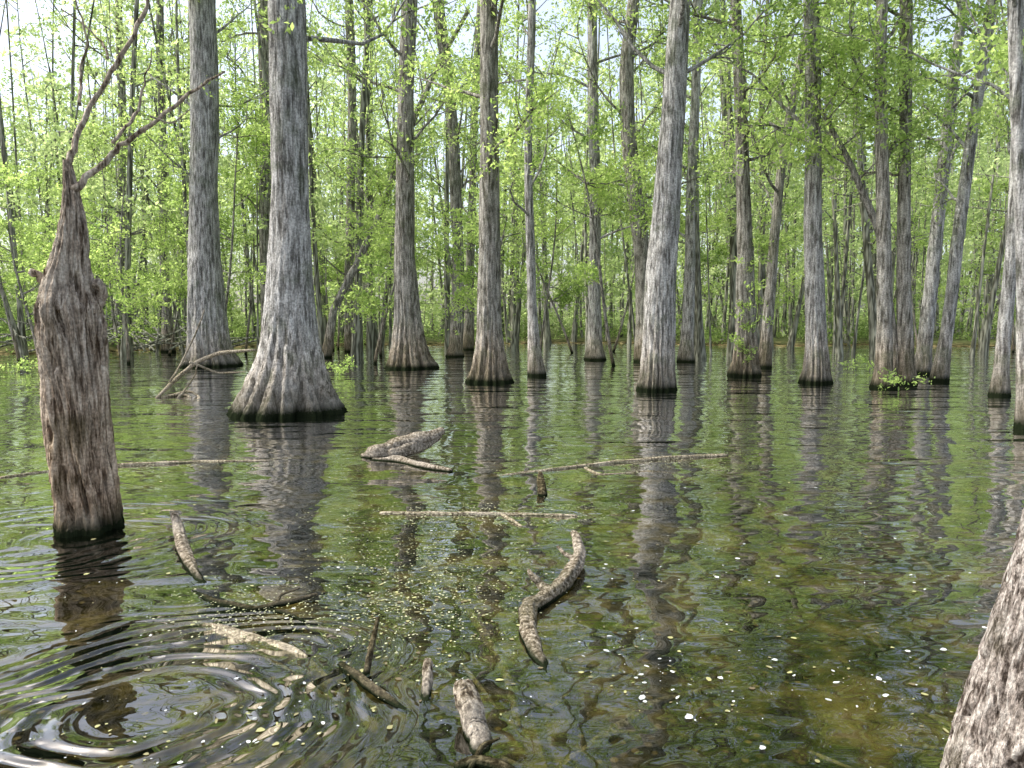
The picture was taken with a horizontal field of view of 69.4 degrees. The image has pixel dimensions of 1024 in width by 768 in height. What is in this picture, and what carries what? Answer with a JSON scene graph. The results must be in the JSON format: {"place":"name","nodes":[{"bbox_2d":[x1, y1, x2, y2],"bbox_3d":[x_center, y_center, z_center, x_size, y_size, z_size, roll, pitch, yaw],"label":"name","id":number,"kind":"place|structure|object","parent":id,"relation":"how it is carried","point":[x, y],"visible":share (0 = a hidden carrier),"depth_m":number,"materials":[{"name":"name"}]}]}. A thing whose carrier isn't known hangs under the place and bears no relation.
{"place":"outdoors","nodes":[
{"label":"outdoors","id":0,"kind":"place"},
{"bbox_2d":[281,608,339,649],"bbox_3d":[-1.196,1.401,4.287,0.056,0.057,0.730,-4,6,-40],"label":"sunken stick","id":1,"kind":"object","parent":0,"point":[322,638],"visible":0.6,"depth_m":4.12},
{"bbox_2d":[0,0,1009,312],"label":"sky","id":2,"kind":"structure","parent":0,"point":[28,15],"materials":[{"name":"white"}]},
{"bbox_2d":[0,313,1023,767],"bbox_3d":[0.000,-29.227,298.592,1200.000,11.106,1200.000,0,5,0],"label":"ground","id":3,"kind":"structure","parent":0,"point":[782,715],"depth_m":4.82,"materials":[{"name":"soil"}]},
{"bbox_2d":[0,273,33,327],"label":"tupelo sapling","id":4,"kind":"object","parent":3,"relation":"on","point":[3,308],"visible":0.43,"depth_m":42.87,"materials":[{"name":"green plant"}]},
{"bbox_2d":[0,216,50,283],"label":"tupelo sapling","id":5,"kind":"object","parent":3,"relation":"on","point":[20,234],"visible":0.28,"depth_m":41.52,"materials":[{"name":"green plant"}]},
{"bbox_2d":[0,161,59,361],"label":"tupelo sapling","id":6,"kind":"object","parent":3,"relation":"on","point":[6,179],"visible":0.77,"depth_m":28.68,"materials":[{"name":"green plant"}]},
{"bbox_2d":[0,200,119,359],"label":"tupelo sapling","id":7,"kind":"object","parent":3,"relation":"on","point":[37,261],"visible":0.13,"depth_m":26.89,"materials":[{"name":"green plant"}]},
{"bbox_2d":[14,102,186,357],"bbox_3d":[-17.745,-6.314,32.669,5.155,11.185,6.962,3,6,28],"label":"tupelo sapling","id":8,"kind":"object","parent":3,"relation":"on","point":[111,163],"visible":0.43,"depth_m":32.64,"materials":[{"name":"green plant"}]},
{"bbox_2d":[29,0,183,345],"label":"tupelo tree","id":9,"kind":"object","parent":3,"relation":"on","point":[123,92],"visible":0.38,"depth_m":40.87,"materials":[{"name":"green plant"}]},
{"bbox_2d":[31,182,187,363],"bbox_3d":[-14.889,-4.051,28.738,5.557,7.324,7.134,0,5,0],"label":"tupelo sapling","id":10,"kind":"object","parent":3,"relation":"on","point":[120,277],"visible":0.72,"depth_m":27.66,"materials":[{"name":"green plant"}]},
{"bbox_2d":[28,0,224,572],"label":"dead snag","id":11,"kind":"object","parent":3,"relation":"on","point":[70,329],"visible":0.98,"depth_m":5.84,"materials":[{"name":"brown wood"}]},
{"bbox_2d":[71,0,229,351],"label":"tupelo tree","id":12,"kind":"object","parent":3,"relation":"on","point":[166,328],"visible":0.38,"depth_m":37.87,"materials":[{"name":"green plant"}]},
{"bbox_2d":[138,143,255,354],"bbox_3d":[-15.631,-5.876,35.538,5.834,9.823,5.492,4,6,38],"label":"tupelo sapling","id":13,"kind":"object","parent":3,"relation":"on","point":[183,229],"visible":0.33,"depth_m":35.33,"materials":[{"name":"green plant"}]},
{"bbox_2d":[146,182,259,321],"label":"tupelo sapling","id":14,"kind":"object","parent":3,"relation":"on","point":[183,287],"visible":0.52,"depth_m":34.02,"materials":[{"name":"green plant"}]},
{"bbox_2d":[148,0,270,341],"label":"tupelo tree","id":15,"kind":"object","parent":3,"relation":"on","point":[264,208],"visible":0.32,"depth_m":33.72,"materials":[{"name":"green plant"}]},
{"bbox_2d":[151,65,270,308],"bbox_3d":[-11.545,-6.264,30.221,5.256,11.511,7.417,-2,5,-20],"label":"tupelo sapling","id":16,"kind":"object","parent":3,"relation":"on","point":[256,134],"visible":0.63,"depth_m":30.14,"materials":[{"name":"green plant"}]},
{"bbox_2d":[106,0,348,367],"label":"tupelo tree","id":17,"kind":"object","parent":3,"relation":"on","point":[205,288],"visible":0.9,"depth_m":26.54,"materials":[{"name":"grey plant"}]},
{"bbox_2d":[218,165,319,354],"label":"tupelo sapling","id":18,"kind":"object","parent":3,"relation":"on","point":[248,201],"visible":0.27,"depth_m":35.60,"materials":[{"name":"green plant"}]},
{"bbox_2d":[309,209,366,348],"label":"tupelo sapling","id":19,"kind":"object","parent":3,"relation":"on","point":[321,290],"visible":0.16,"depth_m":43.15,"materials":[{"name":"green plant"}]},
{"bbox_2d":[311,223,383,350],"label":"tupelo sapling","id":20,"kind":"object","parent":3,"relation":"on","point":[341,265],"visible":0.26,"depth_m":40.67,"materials":[{"name":"green plant"}]},
{"bbox_2d":[226,0,495,433],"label":"tupelo tree","id":21,"kind":"object","parent":3,"relation":"on","point":[288,376],"visible":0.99,"depth_m":13.11,"materials":[{"name":"grey plant"}]},
{"bbox_2d":[306,0,421,351],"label":"tupelo tree","id":22,"kind":"object","parent":3,"relation":"on","point":[349,28],"visible":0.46,"depth_m":38.45,"materials":[{"name":"green plant"}]},
{"bbox_2d":[335,144,442,356],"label":"tupelo sapling","id":23,"kind":"object","parent":3,"relation":"on","point":[387,248],"visible":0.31,"depth_m":33.46,"materials":[{"name":"green plant"}]},
{"bbox_2d":[308,3,478,357],"bbox_3d":[-5.256,-8.347,31.940,7.729,15.730,5.704,0,5,0],"label":"tupelo tree","id":24,"kind":"object","parent":3,"relation":"on","point":[382,184],"visible":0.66,"depth_m":32.34,"materials":[{"name":"green plant"}]},
{"bbox_2d":[320,199,476,363],"bbox_3d":[-3.909,-3.564,27.786,5.642,6.547,4.906,0,5,0],"label":"tupelo sapling","id":25,"kind":"object","parent":3,"relation":"on","point":[387,228],"visible":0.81,"depth_m":27.10,"materials":[{"name":"green plant"}]},
{"bbox_2d":[307,0,524,369],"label":"cypress tree","id":26,"kind":"object","parent":3,"relation":"on","point":[409,348],"visible":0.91,"depth_m":25.57,"materials":[{"name":"grey plant"}]},
{"bbox_2d":[378,0,551,349],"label":"tupelo tree","id":27,"kind":"object","parent":3,"relation":"on","point":[468,338],"visible":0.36,"depth_m":41.08,"materials":[{"name":"green plant"}]},
{"bbox_2d":[392,186,565,334],"bbox_3d":[-1.277,-3.859,27.122,6.654,7.241,5.035,0,5,0],"label":"tupelo sapling","id":28,"kind":"object","parent":3,"relation":"on","point":[466,277],"visible":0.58,"depth_m":27.25,"materials":[{"name":"green plant"}]},
{"bbox_2d":[386,0,585,383],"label":"cypress tree","id":29,"kind":"object","parent":3,"relation":"on","point":[489,364],"visible":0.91,"depth_m":19.71,"materials":[{"name":"grey plant"}]},
{"bbox_2d":[415,0,566,356],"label":"tupelo tree","id":30,"kind":"object","parent":3,"relation":"on","point":[455,348],"visible":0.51,"depth_m":33.16,"materials":[{"name":"green plant"}]},
{"bbox_2d":[0,0,1015,315],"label":"distant foliage","id":31,"kind":"object","parent":3,"relation":"on","point":[48,144],"visible":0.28,"depth_m":48.42,"materials":[{"name":"green plant"}]},
{"bbox_2d":[0,0,1015,358],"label":"distant trees","id":32,"kind":"object","parent":3,"relation":"on","point":[840,304],"visible":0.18,"depth_m":41.90,"materials":[{"name":"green plant"}]},
{"bbox_2d":[0,295,1015,352],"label":"shore shrubs","id":33,"kind":"object","parent":3,"relation":"on","point":[5,330],"visible":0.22,"depth_m":51.06,"materials":[{"name":"green plant"}]},
{"bbox_2d":[3,250,1015,337],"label":"understory foliage","id":34,"kind":"object","parent":3,"relation":"on","point":[569,317],"visible":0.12,"depth_m":64.09,"materials":[{"name":"plant"}]},
{"bbox_2d":[434,0,603,376],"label":"tupelo tree","id":35,"kind":"object","parent":3,"relation":"on","point":[535,366],"visible":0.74,"depth_m":22.23,"materials":[{"name":"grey plant"}]},
{"bbox_2d":[467,182,587,352],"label":"tupelo sapling","id":36,"kind":"object","parent":3,"relation":"on","point":[559,295],"visible":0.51,"depth_m":38.35,"materials":[{"name":"green plant"}]},
{"bbox_2d":[502,137,606,351],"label":"tupelo sapling","id":37,"kind":"object","parent":3,"relation":"on","point":[554,236],"visible":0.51,"depth_m":37.50,"materials":[{"name":"green plant"}]},
{"bbox_2d":[500,101,655,365],"bbox_3d":[2.438,-4.712,25.418,6.249,9.258,4.995,0,5,0],"label":"tupelo sapling","id":38,"kind":"object","parent":3,"relation":"on","point":[605,184],"visible":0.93,"depth_m":25.55,"materials":[{"name":"green plant"}]},
{"bbox_2d":[499,0,711,360],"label":"tupelo tree","id":39,"kind":"object","parent":3,"relation":"on","point":[594,351],"visible":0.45,"depth_m":30.64,"materials":[{"name":"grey plant"}]},
{"bbox_2d":[602,148,685,351],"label":"tupelo sapling","id":40,"kind":"object","parent":3,"relation":"on","point":[626,306],"visible":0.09,"depth_m":39.68,"materials":[{"name":"green plant"}]},
{"bbox_2d":[536,0,768,362],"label":"tupelo tree","id":41,"kind":"object","parent":3,"relation":"on","point":[626,97],"visible":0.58,"depth_m":29.23,"materials":[{"name":"green plant"}]},
{"bbox_2d":[483,0,830,399],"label":"tupelo tree","id":42,"kind":"object","parent":3,"relation":"on","point":[657,373],"visible":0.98,"depth_m":17.54,"materials":[{"name":"grey plant"}]},
{"bbox_2d":[595,0,727,362],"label":"tupelo tree","id":43,"kind":"object","parent":3,"relation":"on","point":[686,351],"visible":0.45,"depth_m":29.63,"materials":[{"name":"grey plant"}]},
{"bbox_2d":[613,149,734,292],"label":"tupelo sapling","id":44,"kind":"object","parent":3,"relation":"on","point":[700,194],"visible":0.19,"depth_m":33.94,"materials":[{"name":"green plant"}]},
{"bbox_2d":[676,195,758,306],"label":"tupelo sapling","id":45,"kind":"object","parent":3,"relation":"on","point":[717,251],"visible":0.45,"depth_m":36.08,"materials":[{"name":"green plant"}]},
{"bbox_2d":[617,0,873,376],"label":"cypress tree","id":46,"kind":"object","parent":3,"relation":"on","point":[739,367],"visible":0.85,"depth_m":21.85,"materials":[{"name":"green plant"}]},
{"bbox_2d":[725,233,774,362],"bbox_3d":[7.069,-2.550,22.019,1.444,3.922,0.969,0,5,0],"label":"climbing vine","id":47,"kind":"object","parent":46,"relation":"attached to","point":[757,286],"visible":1,"depth_m":21.97,"materials":[{"name":"green plant"}]},
{"bbox_2d":[636,0,875,368],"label":"tupelo tree","id":48,"kind":"object","parent":3,"relation":"on","point":[765,352],"visible":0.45,"depth_m":25.86,"materials":[{"name":"green plant"}]},
{"bbox_2d":[717,228,803,316],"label":"tupelo sapling","id":49,"kind":"object","parent":3,"relation":"on","point":[777,299],"visible":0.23,"depth_m":42.06,"materials":[{"name":"green plant"}]},
{"bbox_2d":[722,100,803,336],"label":"tupelo sapling","id":50,"kind":"object","parent":3,"relation":"on","point":[766,247],"visible":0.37,"depth_m":34.79,"materials":[{"name":"green plant"}]},
{"bbox_2d":[664,0,925,383],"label":"tupelo tree","id":51,"kind":"object","parent":3,"relation":"on","point":[816,368],"visible":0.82,"depth_m":19.61,"materials":[{"name":"grey plant"}]},
{"bbox_2d":[759,0,917,384],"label":"tupelo tree","id":52,"kind":"object","parent":3,"relation":"on","point":[905,341],"visible":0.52,"depth_m":19.26,"materials":[{"name":"green plant"}]},
{"bbox_2d":[776,0,1002,384],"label":"tupelo tree","id":53,"kind":"object","parent":3,"relation":"on","point":[841,152],"visible":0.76,"depth_m":18.27,"materials":[{"name":"green plant"}]},
{"bbox_2d":[778,0,1023,396],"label":"tupelo tree","id":54,"kind":"object","parent":3,"relation":"on","point":[999,386],"visible":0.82,"depth_m":16.48,"materials":[{"name":"grey plant"}]},
{"bbox_2d":[820,0,984,388],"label":"tupelo tree","id":55,"kind":"object","parent":3,"relation":"on","point":[884,342],"visible":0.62,"depth_m":18.20,"materials":[{"name":"green plant"}]},
{"bbox_2d":[843,191,985,344],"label":"tupelo sapling","id":56,"kind":"object","parent":3,"relation":"on","point":[922,242],"visible":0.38,"depth_m":41.85,"materials":[{"name":"green plant"}]},
{"bbox_2d":[833,0,1005,381],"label":"tupelo tree","id":57,"kind":"object","parent":3,"relation":"on","point":[940,370],"visible":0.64,"depth_m":20.24,"materials":[{"name":"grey plant"}]},
{"bbox_2d":[856,0,1009,374],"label":"tupelo tree","id":58,"kind":"object","parent":3,"relation":"on","point":[924,356],"visible":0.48,"depth_m":22.85,"materials":[{"name":"grey plant"}]},
{"bbox_2d":[938,176,1015,351],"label":"tupelo sapling","id":59,"kind":"object","parent":3,"relation":"on","point":[986,188],"visible":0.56,"depth_m":39.46,"materials":[{"name":"green plant"}]},
{"bbox_2d":[931,0,1023,428],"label":"tupelo tree","id":60,"kind":"object","parent":3,"relation":"on","point":[1012,60],"visible":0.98,"depth_m":11.34,"materials":[{"name":"grey plant"}]},
{"bbox_2d":[939,508,1023,767],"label":"tupelo tree","id":61,"kind":"object","parent":3,"relation":"on","point":[987,728],"visible":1,"depth_m":2.11,"materials":[{"name":"grey plant"}]},
{"bbox_2d":[968,171,1008,319],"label":"tupelo sapling","id":62,"kind":"object","parent":3,"relation":"on","point":[998,225],"visible":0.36,"depth_m":39.43,"materials":[{"name":"green plant"}]},
{"bbox_2d":[0,343,1023,767],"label":"water","id":63,"kind":"structure","parent":0,"point":[778,417],"depth_m":10.14,"materials":[{"name":"liquid"}]},
{"bbox_2d":[0,355,37,372],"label":"sprouting shrub","id":64,"kind":"object","parent":63,"relation":"on","point":[18,365],"visible":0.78,"depth_m":23.78,"materials":[{"name":"green plant"}]},
{"bbox_2d":[0,300,259,352],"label":"shrubs","id":65,"kind":"object","parent":63,"relation":"in","point":[150,345],"visible":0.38,"depth_m":35.37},
{"bbox_2d":[0,460,269,477],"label":"floating log","id":66,"kind":"object","parent":63,"relation":"on","point":[166,462],"visible":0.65,"depth_m":8.76,"materials":[{"name":"brown wood"}]},
{"bbox_2d":[170,511,226,599],"bbox_3d":[-2.307,1.217,5.293,0.144,0.238,1.786,-3,6,-33],"label":"driftwood branch","id":67,"kind":"object","parent":63,"relation":"on","point":[184,551],"visible":0.89,"depth_m":5.19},
{"bbox_2d":[155,310,256,397],"bbox_3d":[-6.762,-0.613,16.309,2.359,2.038,0.497,0,5,0],"label":"fallen branch","id":68,"kind":"object","parent":63,"relation":"on","point":[173,380],"visible":0.87,"depth_m":16.39,"materials":[{"name":"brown wood"}]},
{"bbox_2d":[225,756,269,765],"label":"sunken stick","id":69,"kind":"object","parent":63,"relation":"in","point":[244,761],"visible":0.77,"depth_m":2.95,"materials":[{"name":"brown wood"}]},
{"bbox_2d":[182,587,317,622],"bbox_3d":[-1.609,1.294,4.537,1.094,0.148,0.327,2,5,23],"label":"sunken branch","id":70,"kind":"object","parent":63,"relation":"in","point":[206,599],"visible":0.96,"depth_m":4.42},
{"bbox_2d":[175,614,352,704],"bbox_3d":[-1.217,1.399,4.123,1.490,0.132,0.617,3,6,34],"label":"submerged log","id":71,"kind":"object","parent":63,"relation":"in","point":[309,668],"visible":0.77,"depth_m":3.91,"materials":[{"name":"brown wood"}]},
{"bbox_2d":[262,654,305,679],"bbox_3d":[-1.267,1.439,3.866,0.573,0.055,0.059,4,7,41],"label":"sunken stick","id":72,"kind":"object","parent":63,"relation":"in","point":[272,660],"visible":0.63,"depth_m":3.77,"materials":[{"name":"brown wood"}]},
{"bbox_2d":[282,744,338,754],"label":"sunken stick","id":73,"kind":"object","parent":63,"relation":"in","point":[301,750],"visible":0.94,"depth_m":3.03,"materials":[{"name":"brown wood"}]},
{"bbox_2d":[282,564,347,568],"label":"sunken stick","id":74,"kind":"object","parent":63,"relation":"in","point":[317,566],"visible":0.96,"depth_m":5.28,"materials":[{"name":"brown wood"}]},
{"bbox_2d":[275,547,365,552],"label":"sunken stick","id":75,"kind":"object","parent":63,"relation":"in","point":[312,549],"visible":1,"depth_m":5.67,"materials":[{"name":"brown wood"}]},
{"bbox_2d":[282,557,368,564],"bbox_3d":[-1.394,1.301,5.436,0.676,0.065,0.130,1,5,9],"label":"sunken stick","id":76,"kind":"object","parent":63,"relation":"in","point":[319,561],"visible":0.99,"depth_m":5.40,"materials":[{"name":"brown wood"}]},
{"bbox_2d":[325,354,357,373],"bbox_3d":[-5.332,-0.543,23.159,1.017,0.783,1.394,-2,5,-24],"label":"sprouting shrub","id":77,"kind":"object","parent":63,"relation":"on","point":[344,368],"visible":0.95,"depth_m":23.27,"materials":[{"name":"green plant"}]},
{"bbox_2d":[341,629,372,676],"bbox_3d":[-0.817,1.427,4.001,0.042,0.056,0.578,0,5,5],"label":"sunken stick","id":78,"kind":"object","parent":63,"relation":"in","point":[356,654],"visible":0.74,"depth_m":3.91,"materials":[{"name":"brown wood"}]},
{"bbox_2d":[337,617,408,716],"bbox_3d":[-0.659,1.322,3.446,0.212,0.278,0.564,-2,5,-24],"label":"broken branch","id":79,"kind":"object","parent":63,"relation":"in","point":[364,681],"visible":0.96,"depth_m":3.44,"materials":[{"name":"brown wood"}]},
{"bbox_2d":[386,665,421,683],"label":"sunken stick","id":80,"kind":"object","parent":63,"relation":"in","point":[402,673],"visible":0.99,"depth_m":3.67,"materials":[{"name":"brown wood"}]},
{"bbox_2d":[375,566,434,598],"bbox_3d":[-0.763,1.333,5.049,0.073,0.063,0.761,-4,6,-39],"label":"sunken stick","id":81,"kind":"object","parent":63,"relation":"in","point":[403,581],"visible":0.92,"depth_m":4.96,"materials":[{"name":"brown wood"}]},
{"bbox_2d":[360,427,452,473],"bbox_3d":[-1.136,0.822,8.845,1.106,0.394,1.396,-2,5,-23],"label":"driftwood log","id":82,"kind":"object","parent":63,"relation":"on","point":[399,449],"visible":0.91,"depth_m":9.14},
{"bbox_2d":[0,445,816,747],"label":"pollen scum","id":83,"kind":"object","parent":63,"relation":"on","point":[383,573],"visible":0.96,"depth_m":4.69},
{"bbox_2d":[418,658,433,767],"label":"stake","id":84,"kind":"object","parent":63,"relation":"in","point":[424,708],"visible":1,"depth_m":3.24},
{"bbox_2d":[419,693,459,715],"bbox_3d":[-0.335,1.477,3.411,0.305,0.055,0.063,4,6,39],"label":"sunken stick","id":85,"kind":"object","parent":63,"relation":"in","point":[442,705],"visible":0.62,"depth_m":3.35,"materials":[{"name":"grey wood"}]},
{"bbox_2d":[453,679,492,756],"bbox_3d":[-0.155,1.420,3.063,0.117,0.282,0.386,-2,5,-19],"label":"driftwood log","id":86,"kind":"object","parent":63,"relation":"on","point":[469,705],"visible":0.87,"depth_m":3.06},
{"bbox_2d":[423,557,522,731],"bbox_3d":[-0.259,1.390,4.364,0.125,0.071,2.366,-1,5,-17],"label":"submerged log","id":87,"kind":"object","parent":63,"relation":"in","point":[492,648],"visible":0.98,"depth_m":4.01,"materials":[{"name":"brown wood"}]},
{"bbox_2d":[462,664,498,710],"bbox_3d":[-0.171,1.461,3.609,0.042,0.053,0.471,-2,5,-23],"label":"sunken stick","id":88,"kind":"object","parent":63,"relation":"in","point":[477,684],"visible":0.99,"depth_m":3.54,"materials":[{"name":"brown wood"}]},
{"bbox_2d":[453,737,515,767],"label":"waterlogged branch","id":89,"kind":"object","parent":63,"relation":"on","point":[477,759],"visible":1,"depth_m":2.82,"materials":[{"name":"brown wood"}]},
{"bbox_2d":[3,467,987,767],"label":"floating debris","id":90,"kind":"object","parent":63,"relation":"on","point":[449,655],"depth_m":4.84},
{"bbox_2d":[0,487,998,767],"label":"foam flecks","id":91,"kind":"object","parent":63,"relation":"on","point":[582,655],"visible":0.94,"depth_m":3.48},
{"bbox_2d":[492,752,529,767],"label":"sunken stick","id":92,"kind":"object","parent":63,"relation":"in","point":[510,761],"visible":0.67,"depth_m":2.94,"materials":[{"name":"brown wood"}]},
{"bbox_2d":[537,471,547,500],"bbox_3d":[0.299,1.010,7.353,0.104,0.223,0.382,0,5,0],"label":"broken post","id":93,"kind":"object","parent":63,"relation":"in","point":[542,490],"visible":0.98,"depth_m":7.22,"materials":[{"name":"brown wood"}]},
{"bbox_2d":[518,530,585,681],"bbox_3d":[0.232,1.259,4.539,0.320,0.206,1.959,1,5,12],"label":"driftwood branch","id":94,"kind":"object","parent":63,"relation":"on","point":[546,596],"visible":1,"depth_m":4.40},
{"bbox_2d":[567,633,600,643],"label":"sunken stick","id":95,"kind":"object","parent":63,"relation":"in","point":[577,639],"visible":0.99,"depth_m":4.09,"materials":[{"name":"brown wood"}]},
{"bbox_2d":[557,656,639,677],"bbox_3d":[0.425,1.446,3.781,0.454,0.055,0.086,3,6,27],"label":"sunken stick","id":96,"kind":"object","parent":63,"relation":"in","point":[586,665],"visible":0.96,"depth_m":3.74,"materials":[{"name":"brown wood"}]},
{"bbox_2d":[483,453,728,478],"bbox_3d":[1.219,0.964,8.546,3.333,0.076,0.616,-2,5,-20],"label":"floating log","id":97,"kind":"object","parent":63,"relation":"on","point":[547,470],"visible":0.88,"depth_m":8.66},
{"bbox_2d":[597,728,673,735],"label":"sunken stick","id":98,"kind":"object","parent":63,"relation":"in","point":[628,732],"visible":0.98,"depth_m":3.16,"materials":[{"name":"brown wood"}]},
{"bbox_2d":[556,686,721,767],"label":"submerged log","id":99,"kind":"object","parent":63,"relation":"in","point":[594,745],"visible":0.97,"depth_m":3.32,"materials":[{"name":"brown wood"}]},
{"bbox_2d":[807,750,852,767],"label":"sunken stick","id":100,"kind":"object","parent":63,"relation":"in","point":[828,759],"visible":1,"depth_m":2.96,"materials":[{"name":"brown wood"}]},
{"bbox_2d":[838,354,873,370],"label":"sprouting shrub","id":101,"kind":"object","parent":63,"relation":"on","point":[862,359],"visible":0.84,"depth_m":24.50,"materials":[{"name":"green plant"}]},
{"bbox_2d":[863,631,887,654],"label":"sunken stick","id":102,"kind":"object","parent":63,"relation":"in","point":[873,640],"visible":1,"depth_m":4.03,"materials":[{"name":"brown wood"}]},
{"bbox_2d":[878,367,934,390],"bbox_3d":[9.182,-0.006,17.676,0.847,0.772,1.444,-2,5,-21],"label":"sprouting shrub","id":103,"kind":"object","parent":63,"relation":"on","point":[896,380],"visible":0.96,"depth_m":17.58,"materials":[{"name":"green plant"}]},
{"bbox_2d":[894,743,944,750],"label":"sunken stick","id":104,"kind":"object","parent":63,"relation":"in","point":[922,747],"visible":0.58,"depth_m":3.05,"materials":[{"name":"brown wood"}]},
{"bbox_2d":[922,711,950,728],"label":"sunken stick","id":105,"kind":"object","parent":63,"relation":"in","point":[938,719],"visible":0.55,"depth_m":3.26,"materials":[{"name":"brown wood"}]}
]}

